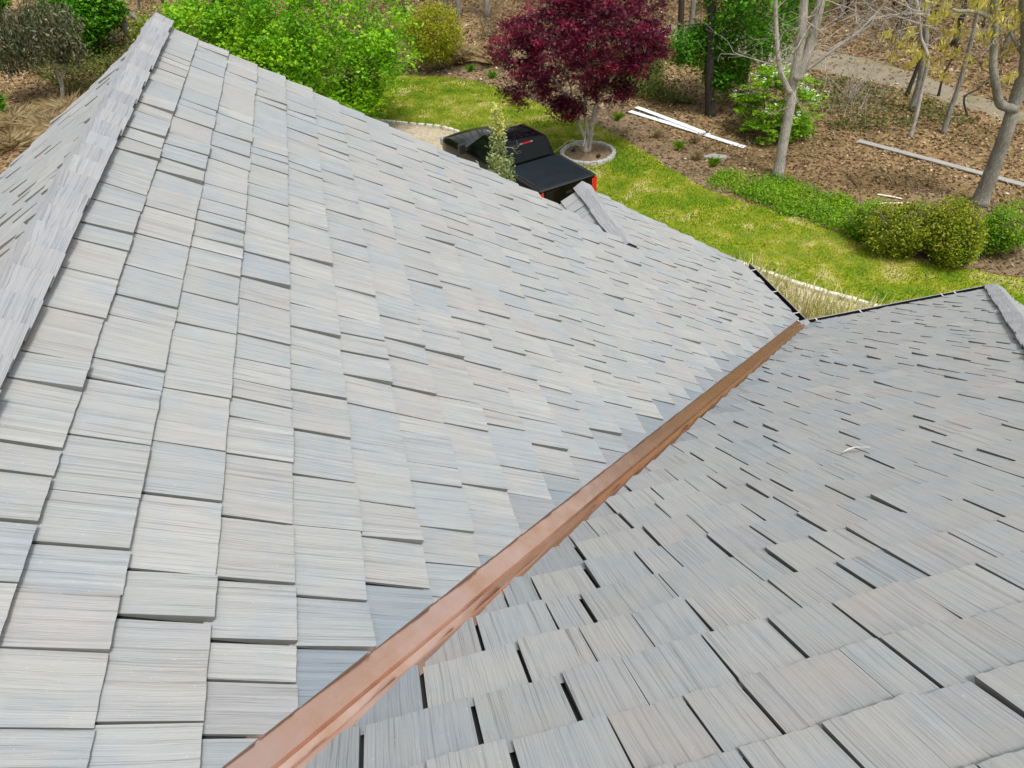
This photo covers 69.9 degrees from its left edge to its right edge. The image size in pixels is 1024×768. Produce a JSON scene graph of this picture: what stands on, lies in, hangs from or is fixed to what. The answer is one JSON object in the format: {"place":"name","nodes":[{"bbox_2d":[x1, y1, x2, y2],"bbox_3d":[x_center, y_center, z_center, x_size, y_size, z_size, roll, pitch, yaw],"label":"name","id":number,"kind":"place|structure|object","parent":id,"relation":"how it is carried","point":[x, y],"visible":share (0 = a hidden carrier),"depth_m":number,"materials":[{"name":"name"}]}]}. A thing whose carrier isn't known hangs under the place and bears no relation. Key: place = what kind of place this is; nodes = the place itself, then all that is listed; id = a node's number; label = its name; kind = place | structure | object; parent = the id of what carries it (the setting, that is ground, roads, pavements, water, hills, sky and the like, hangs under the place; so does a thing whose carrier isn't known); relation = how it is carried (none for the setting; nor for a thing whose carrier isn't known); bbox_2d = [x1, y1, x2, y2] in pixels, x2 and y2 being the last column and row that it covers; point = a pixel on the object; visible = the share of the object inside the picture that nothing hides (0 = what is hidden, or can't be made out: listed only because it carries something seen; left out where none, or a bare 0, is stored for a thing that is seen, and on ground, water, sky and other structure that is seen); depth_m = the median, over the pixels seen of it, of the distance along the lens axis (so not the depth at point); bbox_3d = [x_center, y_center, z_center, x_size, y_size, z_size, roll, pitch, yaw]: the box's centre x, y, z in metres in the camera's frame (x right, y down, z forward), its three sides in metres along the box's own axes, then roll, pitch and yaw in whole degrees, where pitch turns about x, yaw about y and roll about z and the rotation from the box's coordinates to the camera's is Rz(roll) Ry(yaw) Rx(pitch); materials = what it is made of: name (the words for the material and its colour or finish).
{"place":"outdoors","nodes":[
{"label":"outdoors","id":0,"kind":"place"},
{"bbox_2d":[387,123,453,149],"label":"driveway","id":1,"kind":"structure","parent":0,"point":[430,137],"depth_m":28.78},
{"bbox_2d":[376,119,459,132],"bbox_3d":[-3.252,-8.937,27.554,15.032,0.107,4.013,18,44,24],"label":"driveway edging","id":2,"kind":"object","parent":1,"relation":"on","point":[420,124],"visible":0.3,"depth_m":29.35,"materials":[{"name":"stone"}]},
{"bbox_2d":[440,124,596,203],"bbox_3d":[-0.013,-7.107,23.499,2.616,2.112,6.717,-23,43,-22],"label":"pickup truck","id":3,"kind":"object","parent":1,"relation":"on","point":[543,169],"visible":0.6,"depth_m":22.26,"materials":[{"name":"black paint"}]},
{"bbox_2d":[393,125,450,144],"bbox_3d":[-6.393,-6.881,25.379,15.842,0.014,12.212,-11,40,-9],"label":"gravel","id":4,"kind":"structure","parent":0,"point":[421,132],"depth_m":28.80,"materials":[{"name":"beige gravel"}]},
{"bbox_2d":[0,0,1023,276],"bbox_3d":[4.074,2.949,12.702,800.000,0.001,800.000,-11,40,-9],"label":"ground","id":5,"kind":"structure","parent":0,"point":[864,182],"depth_m":27.44,"materials":[{"name":"brown soil"}]},
{"bbox_2d":[0,82,12,111],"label":"evergreen bush","id":6,"kind":"object","parent":5,"relation":"on","point":[2,105],"visible":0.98,"depth_m":32.44,"materials":[{"name":"green plant"}]},
{"bbox_2d":[0,0,12,13],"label":"evergreen bush","id":7,"kind":"object","parent":5,"relation":"on","point":[7,2],"visible":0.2,"depth_m":41.37,"materials":[{"name":"green plant"}]},
{"bbox_2d":[0,98,49,128],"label":"grass clump","id":8,"kind":"object","parent":5,"relation":"on","point":[5,119],"visible":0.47,"depth_m":31.50,"materials":[{"name":"beige plant"}]},
{"bbox_2d":[0,118,53,152],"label":"grass clump","id":9,"kind":"object","parent":5,"relation":"on","point":[14,139],"visible":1,"depth_m":29.40,"materials":[{"name":"beige plant"}]},
{"bbox_2d":[23,118,51,138],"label":"grass clump","id":10,"kind":"object","parent":5,"relation":"on","point":[46,126],"visible":0.03,"depth_m":29.97,"materials":[{"name":"beige plant"}]},
{"bbox_2d":[7,101,73,127],"bbox_3d":[-19.456,-11.198,31.116,4.052,0.659,4.086,-11,40,-9],"label":"grass clump","id":11,"kind":"object","parent":5,"relation":"on","point":[35,119],"visible":0.32,"depth_m":30.95,"materials":[{"name":"beige plant"}]},
{"bbox_2d":[0,0,94,97],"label":"tree","id":12,"kind":"object","parent":5,"relation":"on","point":[14,45],"visible":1,"depth_m":32.35,"materials":[{"name":"green plant"}]},
{"bbox_2d":[24,89,86,112],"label":"grass clump","id":13,"kind":"object","parent":5,"relation":"on","point":[52,102],"visible":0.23,"depth_m":32.49,"materials":[{"name":"beige plant"}]},
{"bbox_2d":[33,0,130,58],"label":"evergreen bush","id":14,"kind":"object","parent":5,"relation":"on","point":[102,17],"visible":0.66,"depth_m":38.91,"materials":[{"name":"green plant"}]},
{"bbox_2d":[25,0,199,93],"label":"underbrush","id":15,"kind":"object","parent":5,"relation":"on","point":[98,57],"visible":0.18,"depth_m":37.45,"materials":[{"name":"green plant"}]},
{"bbox_2d":[107,0,168,41],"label":"dead tree","id":16,"kind":"object","parent":5,"relation":"on","point":[125,26],"visible":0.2,"depth_m":40.59,"materials":[{"name":"grey wood"}]},
{"bbox_2d":[124,2,160,44],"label":"evergreen bush","id":17,"kind":"object","parent":5,"relation":"on","point":[138,24],"visible":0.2,"depth_m":37.81,"materials":[{"name":"green plant"}]},
{"bbox_2d":[125,0,430,119],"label":"bush","id":18,"kind":"object","parent":5,"relation":"on","point":[261,46],"visible":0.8,"depth_m":25.64,"materials":[{"name":"green plant"}]},
{"bbox_2d":[401,0,440,30],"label":"brush","id":19,"kind":"object","parent":5,"relation":"on","point":[419,7],"visible":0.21,"depth_m":38.53,"materials":[{"name":"brown plant"}]},
{"bbox_2d":[456,0,462,16],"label":"tree trunk","id":20,"kind":"object","parent":5,"relation":"on","point":[458,6],"visible":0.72,"depth_m":42.42,"materials":[{"name":"grey plant"}]},
{"bbox_2d":[440,41,486,63],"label":"grass clump","id":21,"kind":"object","parent":5,"relation":"on","point":[457,58],"visible":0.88,"depth_m":35.15,"materials":[{"name":"beige plant"}]},
{"bbox_2d":[483,0,490,17],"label":"tree trunk","id":22,"kind":"object","parent":5,"relation":"on","point":[486,7],"visible":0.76,"depth_m":42.17,"materials":[{"name":"grey plant"}]},
{"bbox_2d":[463,0,512,41],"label":"brush","id":23,"kind":"object","parent":5,"relation":"on","point":[483,31],"visible":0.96,"depth_m":37.77,"materials":[{"name":"brown plant"}]},
{"bbox_2d":[485,102,519,182],"bbox_3d":[-0.261,-5.078,19.226,1.153,4.593,1.154,-11,40,-9],"label":"holly tree","id":24,"kind":"object","parent":5,"relation":"on","point":[497,121],"visible":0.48,"depth_m":18.43,"materials":[{"name":"green plant"}]},
{"bbox_2d":[0,12,1023,767],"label":"house","id":25,"kind":"structure","parent":5,"relation":"on","point":[334,434],"depth_m":2.96,"materials":[{"name":"grey wood"}]},
{"bbox_2d":[0,0,1023,276],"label":"fallen leaves","id":26,"kind":"object","parent":5,"relation":"on","point":[684,108],"visible":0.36,"depth_m":28.71,"materials":[{"name":"brown plant"}]},
{"bbox_2d":[628,110,745,147],"bbox_3d":[6.503,-9.700,27.747,0.230,0.037,5.483,-30,46,-29],"label":"trim board","id":27,"kind":"object","parent":26,"relation":"on","point":[684,128],"depth_m":27.73,"materials":[{"name":"white plastic"}]},
{"bbox_2d":[634,106,710,134],"bbox_3d":[6.145,-10.213,28.332,0.230,0.037,3.930,-25,44,-24],"label":"trim board","id":28,"kind":"object","parent":27,"relation":"on","point":[672,120],"depth_m":28.23,"materials":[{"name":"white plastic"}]},
{"bbox_2d":[857,139,1023,186],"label":"plank","id":29,"kind":"object","parent":26,"relation":"on","point":[945,163],"visible":0.94,"depth_m":24.36,"materials":[{"name":"white wood"}]},
{"bbox_2d":[410,39,731,193],"bbox_3d":[4.879,-12.585,31.442,10.529,0.001,18.590,-28,45,-27],"label":"mulch bed","id":30,"kind":"object","parent":5,"relation":"on","point":[664,146],"visible":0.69,"depth_m":28.12,"materials":[{"name":"brown wood"}]},
{"bbox_2d":[389,0,472,70],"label":"forsythia shrub","id":31,"kind":"object","parent":30,"relation":"on","point":[441,38],"visible":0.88,"depth_m":33.52,"materials":[{"name":"green plant"}]},
{"bbox_2d":[465,63,477,71],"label":"grass clump","id":32,"kind":"object","parent":30,"relation":"on","point":[470,68],"visible":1,"depth_m":34.47,"materials":[{"name":"green plant"}]},
{"bbox_2d":[461,39,518,64],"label":"grass clump","id":33,"kind":"object","parent":30,"relation":"on","point":[480,52],"visible":0.56,"depth_m":34.88,"materials":[{"name":"beige plant"}]},
{"bbox_2d":[486,70,499,78],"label":"grass clump","id":34,"kind":"object","parent":30,"relation":"on","point":[491,75],"visible":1,"depth_m":33.53,"materials":[{"name":"green plant"}]},
{"bbox_2d":[507,0,555,33],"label":"brush","id":35,"kind":"object","parent":30,"relation":"on","point":[533,12],"visible":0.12,"depth_m":36.43,"materials":[{"name":"brown plant"}]},
{"bbox_2d":[613,111,624,120],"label":"grass clump","id":36,"kind":"object","parent":30,"relation":"on","point":[618,116],"visible":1,"depth_m":28.65,"materials":[{"name":"green plant"}]},
{"bbox_2d":[649,128,664,137],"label":"grass clump","id":37,"kind":"object","parent":30,"relation":"on","point":[656,133],"visible":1,"depth_m":27.13,"materials":[{"name":"beige plant"}]},
{"bbox_2d":[672,140,685,150],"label":"grass clump","id":38,"kind":"object","parent":30,"relation":"on","point":[677,144],"visible":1,"depth_m":26.13,"materials":[{"name":"green plant"}]},
{"bbox_2d":[689,134,703,143],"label":"grass clump","id":39,"kind":"object","parent":30,"relation":"on","point":[696,138],"visible":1,"depth_m":26.55,"materials":[{"name":"beige plant"}]},
{"bbox_2d":[690,149,705,160],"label":"grass clump","id":40,"kind":"object","parent":30,"relation":"on","point":[697,155],"visible":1,"depth_m":25.37,"materials":[{"name":"beige plant"}]},
{"bbox_2d":[702,154,727,159],"bbox_3d":[7.076,-7.922,25.572,0.870,0.070,0.440,7,41,13],"label":"flat stone","id":41,"kind":"object","parent":30,"relation":"on","point":[716,156],"visible":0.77,"depth_m":25.55,"materials":[{"name":"stone"}]},
{"bbox_2d":[707,155,723,166],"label":"grass clump","id":42,"kind":"object","parent":30,"relation":"on","point":[713,162],"visible":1,"depth_m":24.92,"materials":[{"name":"green plant"}]},
{"bbox_2d":[580,42,700,104],"bbox_3d":[5.153,-14.160,31.959,4.295,1.907,7.767,-6,40,-2],"label":"underbrush","id":43,"kind":"object","parent":5,"relation":"on","point":[652,86],"visible":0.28,"depth_m":30.50,"materials":[{"name":"green plant"}]},
{"bbox_2d":[675,0,684,62],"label":"pine tree","id":44,"kind":"object","parent":5,"relation":"on","point":[681,11],"visible":0.42,"depth_m":32.73,"materials":[{"name":"grey plant"}]},
{"bbox_2d":[685,0,695,63],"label":"oak tree","id":45,"kind":"object","parent":5,"relation":"on","point":[692,9],"visible":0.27,"depth_m":32.63,"materials":[{"name":"grey plant"}]},
{"bbox_2d":[704,0,716,116],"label":"trunk","id":46,"kind":"object","parent":5,"relation":"on","point":[709,90],"visible":0.98,"depth_m":27.46,"materials":[{"name":"brown plant"}]},
{"bbox_2d":[661,0,836,107],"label":"leafy tree","id":47,"kind":"object","parent":5,"relation":"on","point":[725,76],"visible":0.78,"depth_m":27.26,"materials":[{"name":"green plant"}]},
{"bbox_2d":[721,28,786,81],"bbox_3d":[10.137,-14.179,30.940,3.122,2.641,3.580,6,40,12],"label":"brush","id":48,"kind":"object","parent":5,"relation":"on","point":[758,54],"visible":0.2,"depth_m":30.69,"materials":[{"name":"green plant"}]},
{"bbox_2d":[728,60,828,144],"bbox_3d":[9.497,-10.041,26.204,3.538,2.434,3.282,-11,40,-9],"label":"viburnum","id":49,"kind":"object","parent":5,"relation":"on","point":[755,99],"visible":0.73,"depth_m":26.01,"materials":[{"name":"green plant"}]},
{"bbox_2d":[703,165,881,241],"bbox_3d":[8.871,-5.825,22.577,6.345,0.664,2.676,31,51,35],"label":"ground cover","id":50,"kind":"object","parent":5,"relation":"on","point":[775,191],"visible":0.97,"depth_m":22.66,"materials":[{"name":"green plant"}]},
{"bbox_2d":[836,0,844,22],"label":"tree trunk","id":51,"kind":"object","parent":5,"relation":"on","point":[842,3],"visible":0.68,"depth_m":37.55,"materials":[{"name":"grey plant"}]},
{"bbox_2d":[700,0,987,177],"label":"pale oak tree","id":52,"kind":"object","parent":5,"relation":"on","point":[800,66],"visible":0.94,"depth_m":21.57,"materials":[{"name":"grey plant"}]},
{"bbox_2d":[844,0,849,14],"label":"tree trunk","id":53,"kind":"object","parent":5,"relation":"on","point":[847,4],"visible":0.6,"depth_m":38.76,"materials":[{"name":"grey plant"}]},
{"bbox_2d":[809,43,899,128],"bbox_3d":[12.569,-11.218,27.055,3.281,2.786,3.096,14,43,21],"label":"brush","id":54,"kind":"object","parent":5,"relation":"on","point":[853,90],"visible":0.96,"depth_m":27.12,"materials":[{"name":"brown plant"}]},
{"bbox_2d":[868,0,873,11],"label":"tree trunk","id":55,"kind":"object","parent":5,"relation":"on","point":[871,5],"visible":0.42,"depth_m":39.13,"materials":[{"name":"grey plant"}]},
{"bbox_2d":[798,71,979,132],"bbox_3d":[13.828,-11.141,28.646,5.824,0.600,7.055,-11,40,-9],"label":"underbrush","id":56,"kind":"object","parent":5,"relation":"on","point":[887,111],"visible":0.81,"depth_m":28.12,"materials":[{"name":"brown plant"}]},
{"bbox_2d":[877,194,902,198],"bbox_3d":[11.686,-5.799,22.637,0.721,0.032,0.070,20,45,26],"label":"offcut","id":57,"kind":"object","parent":5,"relation":"on","point":[889,196],"visible":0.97,"depth_m":22.64,"materials":[{"name":"white wood"}]},
{"bbox_2d":[896,0,908,28],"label":"tree trunk","id":58,"kind":"object","parent":5,"relation":"on","point":[903,9],"visible":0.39,"depth_m":36.11,"materials":[{"name":"grey plant"}]},
{"bbox_2d":[904,0,912,18],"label":"tree trunk","id":59,"kind":"object","parent":5,"relation":"on","point":[910,1],"visible":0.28,"depth_m":37.37,"materials":[{"name":"grey plant"}]},
{"bbox_2d":[871,0,952,49],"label":"brush","id":60,"kind":"object","parent":5,"relation":"on","point":[895,30],"visible":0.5,"depth_m":33.51,"materials":[{"name":"yellow plant"}]},
{"bbox_2d":[904,60,919,96],"bbox_3d":[16.034,-13.565,28.016,1.703,4.910,1.221,-11,40,-9],"label":"sapling","id":61,"kind":"object","parent":5,"relation":"on","point":[911,82],"visible":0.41,"depth_m":28.93,"materials":[{"name":"brown plant"}]},
{"bbox_2d":[880,0,949,138],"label":"sapling","id":62,"kind":"object","parent":5,"relation":"on","point":[917,110],"visible":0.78,"depth_m":24.72,"materials":[{"name":"grey plant"}]},
{"bbox_2d":[812,0,1019,87],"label":"underbrush","id":63,"kind":"object","parent":5,"relation":"on","point":[960,45],"visible":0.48,"depth_m":34.88,"materials":[{"name":"brown plant"}]},
{"bbox_2d":[907,0,929,110],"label":"sapling","id":64,"kind":"object","parent":5,"relation":"on","point":[914,99],"visible":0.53,"depth_m":27.11,"materials":[{"name":"grey plant"}]},
{"bbox_2d":[842,206,1023,276],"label":"mulch bed","id":65,"kind":"object","parent":5,"relation":"on","point":[1005,268],"visible":0.26,"depth_m":19.56,"materials":[{"name":"brown wood"}]},
{"bbox_2d":[842,191,911,243],"bbox_3d":[10.002,-4.576,20.399,1.553,1.561,1.789,27,49,32],"label":"groundsel bush","id":66,"kind":"object","parent":65,"relation":"on","point":[855,225],"visible":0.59,"depth_m":20.40,"materials":[{"name":"green plant"}]},
{"bbox_2d":[860,179,954,261],"bbox_3d":[10.628,-4.306,19.578,2.404,2.191,1.995,-11,40,-9],"label":"azalea shrub","id":67,"kind":"object","parent":65,"relation":"on","point":[909,235],"visible":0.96,"depth_m":19.49,"materials":[{"name":"green plant"}]},
{"bbox_2d":[902,186,990,270],"bbox_3d":[11.460,-4.159,19.297,2.197,2.209,2.377,-11,40,-9],"label":"azalea shrub","id":68,"kind":"object","parent":65,"relation":"on","point":[961,237],"visible":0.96,"depth_m":18.94,"materials":[{"name":"green plant"}]},
{"bbox_2d":[959,169,1023,257],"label":"azalea shrub","id":69,"kind":"object","parent":65,"relation":"on","point":[1000,236],"visible":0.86,"depth_m":19.22,"materials":[{"name":"green plant"}]},
{"bbox_2d":[934,1,941,14],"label":"tree trunk","id":70,"kind":"object","parent":5,"relation":"on","point":[937,5],"visible":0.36,"depth_m":36.58,"materials":[{"name":"grey plant"}]},
{"bbox_2d":[879,0,1023,207],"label":"grey oak tree","id":71,"kind":"object","parent":5,"relation":"on","point":[1011,108],"visible":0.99,"depth_m":19.45,"materials":[{"name":"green plant"}]},
{"bbox_2d":[949,0,967,47],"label":"tree trunk","id":72,"kind":"object","parent":5,"relation":"on","point":[953,41],"visible":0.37,"depth_m":33.20,"materials":[{"name":"grey plant"}]},
{"bbox_2d":[940,3,989,133],"bbox_3d":[15.184,-11.568,24.979,2.361,5.766,1.396,24,47,29],"label":"sapling","id":73,"kind":"object","parent":5,"relation":"on","point":[944,129],"visible":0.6,"depth_m":25.11,"materials":[{"name":"grey plant"}]},
{"bbox_2d":[963,39,1003,116],"bbox_3d":[16.581,-10.899,26.350,1.481,2.888,1.482,19,45,25],"label":"sapling","id":74,"kind":"object","parent":5,"relation":"on","point":[965,108],"visible":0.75,"depth_m":26.81,"materials":[{"name":"grey plant"}]},
{"bbox_2d":[981,5,989,26],"bbox_3d":[22.055,-22.020,32.768,6.839,11.278,5.087,6,40,11],"label":"tree trunk","id":75,"kind":"object","parent":5,"relation":"on","point":[984,21],"visible":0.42,"depth_m":35.88,"materials":[{"name":"grey plant"}]},
{"bbox_2d":[977,7,1019,68],"bbox_3d":[21.203,-15.376,30.836,3.722,3.542,4.043,-20,42,-19],"label":"brush","id":76,"kind":"object","parent":5,"relation":"on","point":[1011,43],"visible":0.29,"depth_m":31.35,"materials":[{"name":"yellow plant"}]},
{"bbox_2d":[1000,6,1018,51],"bbox_3d":[21.136,-18.302,30.347,2.509,8.726,3.018,15,43,21],"label":"tree trunk","id":77,"kind":"object","parent":5,"relation":"on","point":[1007,38],"visible":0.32,"depth_m":32.27,"materials":[{"name":"grey plant"}]},
{"bbox_2d":[314,75,1023,304],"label":"lawn","id":78,"kind":"structure","parent":0,"point":[756,240],"depth_m":21.98,"materials":[{"name":"green plant"}]},
{"bbox_2d":[481,0,679,164],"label":"maple tree","id":79,"kind":"object","parent":78,"relation":"on","point":[584,32],"visible":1,"depth_m":23.62,"materials":[{"name":"red plant"}]},
{"bbox_2d":[560,140,615,165],"bbox_3d":[2.726,-8.323,26.335,2.020,0.127,2.090,-11,40,-9],"label":"stone ring","id":80,"kind":"object","parent":78,"relation":"on","point":[604,150],"visible":0.88,"depth_m":26.28,"materials":[{"name":"stone"}]},
{"bbox_2d":[768,277,863,317],"bbox_3d":[6.915,-0.824,17.020,6.371,0.001,9.116,-11,40,-9],"label":"planting bed","id":81,"kind":"object","parent":78,"relation":"on","point":[813,297],"visible":0.03,"depth_m":18.52,"materials":[{"name":"beige plant"}]},
{"bbox_2d":[731,252,801,294],"bbox_3d":[6.150,-2.671,18.883,2.358,0.602,2.249,-11,40,-9],"label":"whip shrub","id":82,"kind":"object","parent":81,"relation":"on","point":[766,272],"visible":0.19,"depth_m":19.03,"materials":[{"name":"yellow plant"}]},
{"bbox_2d":[764,273,805,311],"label":"whip shrub","id":83,"kind":"object","parent":81,"relation":"on","point":[791,297],"visible":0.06,"depth_m":17.71,"materials":[{"name":"yellow plant"}]},
{"bbox_2d":[738,259,879,306],"bbox_3d":[7.904,-2.411,18.767,5.587,0.125,0.259,27,49,32],"label":"bed edging","id":84,"kind":"object","parent":81,"relation":"on","point":[799,283],"visible":0.4,"depth_m":18.76,"materials":[{"name":"beige stone"}]},
{"bbox_2d":[771,273,861,318],"bbox_3d":[7.124,-1.871,17.672,2.339,0.812,2.308,-11,40,-9],"label":"whip shrub","id":85,"kind":"object","parent":81,"relation":"on","point":[797,302],"visible":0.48,"depth_m":17.84,"materials":[{"name":"yellow plant"}]},
{"bbox_2d":[809,300,866,317],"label":"whip shrub","id":86,"kind":"object","parent":81,"relation":"on","point":[815,315],"visible":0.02,"depth_m":17.09,"materials":[{"name":"yellow plant"}]},
{"bbox_2d":[810,284,901,317],"bbox_3d":[8.268,-1.515,17.325,2.347,0.595,2.438,-11,40,-9],"label":"whip shrub","id":87,"kind":"object","parent":81,"relation":"on","point":[868,305],"visible":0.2,"depth_m":17.80,"materials":[{"name":"yellow plant"}]},
{"bbox_2d":[658,24,1023,123],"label":"dirt track","id":88,"kind":"structure","parent":0,"point":[947,91],"depth_m":31.30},
{"bbox_2d":[684,0,720,33],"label":"brush","id":89,"kind":"object","parent":88,"relation":"on","point":[697,14],"visible":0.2,"depth_m":36.13,"materials":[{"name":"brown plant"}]},
{"bbox_2d":[937,8,964,95],"bbox_3d":[16.380,-12.499,27.525,0.848,3.842,1.859,28,49,32],"label":"sapling","id":90,"kind":"object","parent":88,"relation":"on","point":[940,86],"visible":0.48,"depth_m":28.41,"materials":[{"name":"grey plant"}]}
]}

